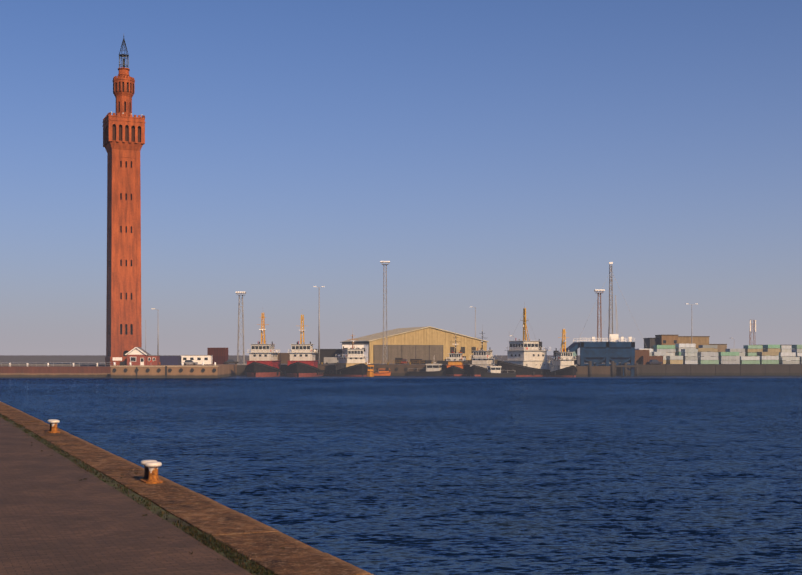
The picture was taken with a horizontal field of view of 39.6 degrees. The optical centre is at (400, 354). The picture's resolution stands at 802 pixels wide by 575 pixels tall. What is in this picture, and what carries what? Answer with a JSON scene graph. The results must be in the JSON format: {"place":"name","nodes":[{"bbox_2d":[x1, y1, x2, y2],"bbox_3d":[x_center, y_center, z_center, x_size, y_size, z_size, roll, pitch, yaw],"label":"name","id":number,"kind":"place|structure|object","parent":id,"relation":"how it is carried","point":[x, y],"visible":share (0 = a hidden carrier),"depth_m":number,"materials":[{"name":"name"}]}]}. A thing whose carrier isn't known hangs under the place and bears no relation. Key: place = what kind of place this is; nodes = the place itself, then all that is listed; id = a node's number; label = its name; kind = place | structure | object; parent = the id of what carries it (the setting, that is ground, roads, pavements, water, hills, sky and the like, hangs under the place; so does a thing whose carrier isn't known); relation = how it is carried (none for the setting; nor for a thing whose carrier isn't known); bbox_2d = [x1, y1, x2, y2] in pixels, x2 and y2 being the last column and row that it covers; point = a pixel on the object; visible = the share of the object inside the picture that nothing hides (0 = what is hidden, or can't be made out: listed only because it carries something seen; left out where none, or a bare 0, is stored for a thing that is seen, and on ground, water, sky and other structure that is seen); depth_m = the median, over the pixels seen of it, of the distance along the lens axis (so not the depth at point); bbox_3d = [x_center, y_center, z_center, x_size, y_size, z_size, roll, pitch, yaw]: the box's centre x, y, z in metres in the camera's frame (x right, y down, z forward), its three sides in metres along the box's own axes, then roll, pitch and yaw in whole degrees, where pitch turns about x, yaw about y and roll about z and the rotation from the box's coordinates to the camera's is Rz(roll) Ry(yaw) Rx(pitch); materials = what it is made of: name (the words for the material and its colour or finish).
{"place":"outdoors","nodes":[
{"label":"outdoors","id":0,"kind":"place"},
{"bbox_2d":[107,157,136,355],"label":"tower shaft","id":1,"kind":"object","parent":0,"point":[126,299],"depth_m":315.95,"materials":[{"name":"red brick"}]},
{"bbox_2d":[103,116,144,146],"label":"tower gallery","id":2,"kind":"object","parent":1,"relation":"on","point":[122,131],"depth_m":315.17,"materials":[{"name":"red brick"}]},
{"bbox_2d":[102,112,144,126],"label":"parapet","id":3,"kind":"structure","parent":2,"relation":"on","point":[126,116],"depth_m":314.94,"materials":[{"name":"red brick"}]},
{"bbox_2d":[113,79,134,116],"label":"upper turret","id":4,"kind":"object","parent":2,"relation":"on","point":[123,91],"depth_m":317.46,"materials":[{"name":"red brick"}]},
{"bbox_2d":[113,36,134,81],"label":"spire","id":5,"kind":"structure","parent":4,"relation":"on","point":[123,73],"depth_m":318.36,"materials":[{"name":"black metal"}]},
{"bbox_2d":[0,414,266,574],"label":"quay","id":6,"kind":"structure","parent":0,"point":[57,517],"depth_m":19.03,"materials":[{"name":"grey concrete"}]},
{"bbox_2d":[0,412,284,574],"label":"quay grass","id":7,"kind":"structure","parent":6,"relation":"on","point":[206,539],"depth_m":18.28,"materials":[{"name":"green plant"}]},
{"bbox_2d":[0,401,373,574],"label":"quay coping","id":8,"kind":"object","parent":6,"relation":"on","point":[263,544],"visible":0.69,"depth_m":20.20,"materials":[{"name":"stone"}]},
{"bbox_2d":[47,419,59,432],"bbox_3d":[-13.177,2.700,42.258,0.420,0.474,0.960,0,0,-24],"label":"bollard","id":9,"kind":"object","parent":8,"relation":"on","point":[53,425],"visible":1,"depth_m":41.95,"materials":[{"name":"metal"}]},
{"bbox_2d":[140,460,162,483],"bbox_3d":[-5.794,2.700,25.842,0.420,0.474,0.960,0,0,-24],"label":"bollard","id":10,"kind":"object","parent":8,"relation":"on","point":[151,471],"visible":1,"depth_m":25.54,"materials":[{"name":"metal"}]},
{"bbox_2d":[110,364,236,377],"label":"island quay","id":11,"kind":"structure","parent":0,"point":[224,370],"depth_m":302.65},
{"bbox_2d":[105,140,142,365],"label":"tower corner pilasters","id":12,"kind":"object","parent":11,"relation":"on","point":[115,149],"depth_m":315.58,"materials":[{"name":"red brick"}]},
{"bbox_2d":[113,347,159,364],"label":"lock hut","id":13,"kind":"object","parent":11,"relation":"on","point":[138,356],"depth_m":310.47,"materials":[{"name":"red brick"}]},
{"bbox_2d":[113,348,227,365],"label":"buildings","id":14,"kind":"structure","parent":11,"relation":"on","point":[214,356],"depth_m":330.16,"materials":[{"name":"white paint"}]},
{"bbox_2d":[0,355,629,365],"bbox_3d":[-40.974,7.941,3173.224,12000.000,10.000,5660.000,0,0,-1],"label":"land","id":15,"kind":"structure","parent":0,"point":[52,358],"depth_m":705.55,"materials":[{"name":"grey concrete"}]},
{"bbox_2d":[113,357,661,371],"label":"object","id":16,"kind":"object","parent":15,"relation":"on","point":[327,360],"depth_m":333.18,"materials":[{"name":"rubber"}]},
{"bbox_2d":[340,326,488,363],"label":"shed","id":17,"kind":"structure","parent":15,"relation":"on","point":[433,344],"depth_m":377.63,"materials":[{"name":"beige metal"}]},
{"bbox_2d":[145,261,755,363],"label":"light masts","id":18,"kind":"object","parent":15,"relation":"on","point":[595,290],"depth_m":349.93,"materials":[{"name":"grey metal"}]},
{"bbox_2d":[635,344,801,364],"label":"stacked containers","id":19,"kind":"object","parent":15,"relation":"on","point":[693,354],"depth_m":342.21,"materials":[{"name":"white metal"}]},
{"bbox_2d":[0,375,801,574],"bbox_3d":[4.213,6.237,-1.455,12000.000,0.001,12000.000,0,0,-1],"label":"water","id":20,"kind":"structure","parent":0,"point":[480,475],"depth_m":65.77,"materials":[{"name":"blue liquid"}]},
{"bbox_2d":[0,362,116,376],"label":"jetty","id":21,"kind":"object","parent":20,"relation":"in","point":[55,371],"depth_m":310.06,"materials":[{"name":"white paint"}]},
{"bbox_2d":[244,313,286,376],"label":"tug","id":22,"kind":"object","parent":20,"relation":"on","point":[263,357],"depth_m":316.39,"materials":[{"name":"metal"}]},
{"bbox_2d":[284,315,324,376],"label":"tug","id":23,"kind":"object","parent":20,"relation":"on","point":[302,357],"depth_m":317.39,"materials":[{"name":"metal"}]},
{"bbox_2d":[325,327,368,376],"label":"tug","id":24,"kind":"object","parent":20,"relation":"on","point":[351,363],"depth_m":321.06,"materials":[{"name":"metal"}]},
{"bbox_2d":[362,360,374,376],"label":"yellow boat","id":25,"kind":"object","parent":20,"relation":"on","point":[370,372],"depth_m":320.23,"materials":[{"name":"metal"}]},
{"bbox_2d":[374,369,391,375],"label":"orange boat","id":26,"kind":"object","parent":20,"relation":"on","point":[383,372],"depth_m":333.13,"materials":[{"name":"metal"}]},
{"bbox_2d":[407,362,445,375],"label":"pilot boat","id":27,"kind":"object","parent":20,"relation":"on","point":[433,369],"depth_m":329.97,"materials":[{"name":"metal"}]},
{"bbox_2d":[445,335,467,375],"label":"boat","id":28,"kind":"object","parent":20,"relation":"in","point":[455,365],"depth_m":327.92,"materials":[{"name":"metal"}]},
{"bbox_2d":[469,330,496,376],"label":"tug","id":29,"kind":"object","parent":20,"relation":"on","point":[482,359],"depth_m":324.81,"materials":[{"name":"metal"}]},
{"bbox_2d":[480,364,515,376],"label":"boat","id":30,"kind":"object","parent":20,"relation":"on","point":[494,371],"depth_m":311.39,"materials":[{"name":"metal"}]},
{"bbox_2d":[497,308,552,376],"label":"tug","id":31,"kind":"object","parent":20,"relation":"on","point":[526,358],"depth_m":318.26,"materials":[{"name":"metal"}]},
{"bbox_2d":[545,329,576,376],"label":"tug","id":32,"kind":"object","parent":20,"relation":"in","point":[563,365],"depth_m":312.71,"materials":[{"name":"metal"}]},
{"bbox_2d":[566,334,638,376],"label":"dock building","id":33,"kind":"structure","parent":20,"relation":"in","point":[612,350],"depth_m":321.41,"materials":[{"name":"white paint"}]},
{"bbox_2d":[0,0,801,354],"label":"sky","id":34,"kind":"structure","parent":0,"point":[499,155],"materials":[{"name":"blue"}]},
{"bbox_2d":[236,364,801,375],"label":"quay","id":35,"kind":"structure","parent":0,"point":[724,370],"depth_m":335.42,"materials":[{"name":"concrete"}]},
{"bbox_2d":[278,335,786,363],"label":"background buildings","id":36,"kind":"structure","parent":0,"point":[648,342],"depth_m":370.99,"materials":[{"name":"brown paint"}]}
]}

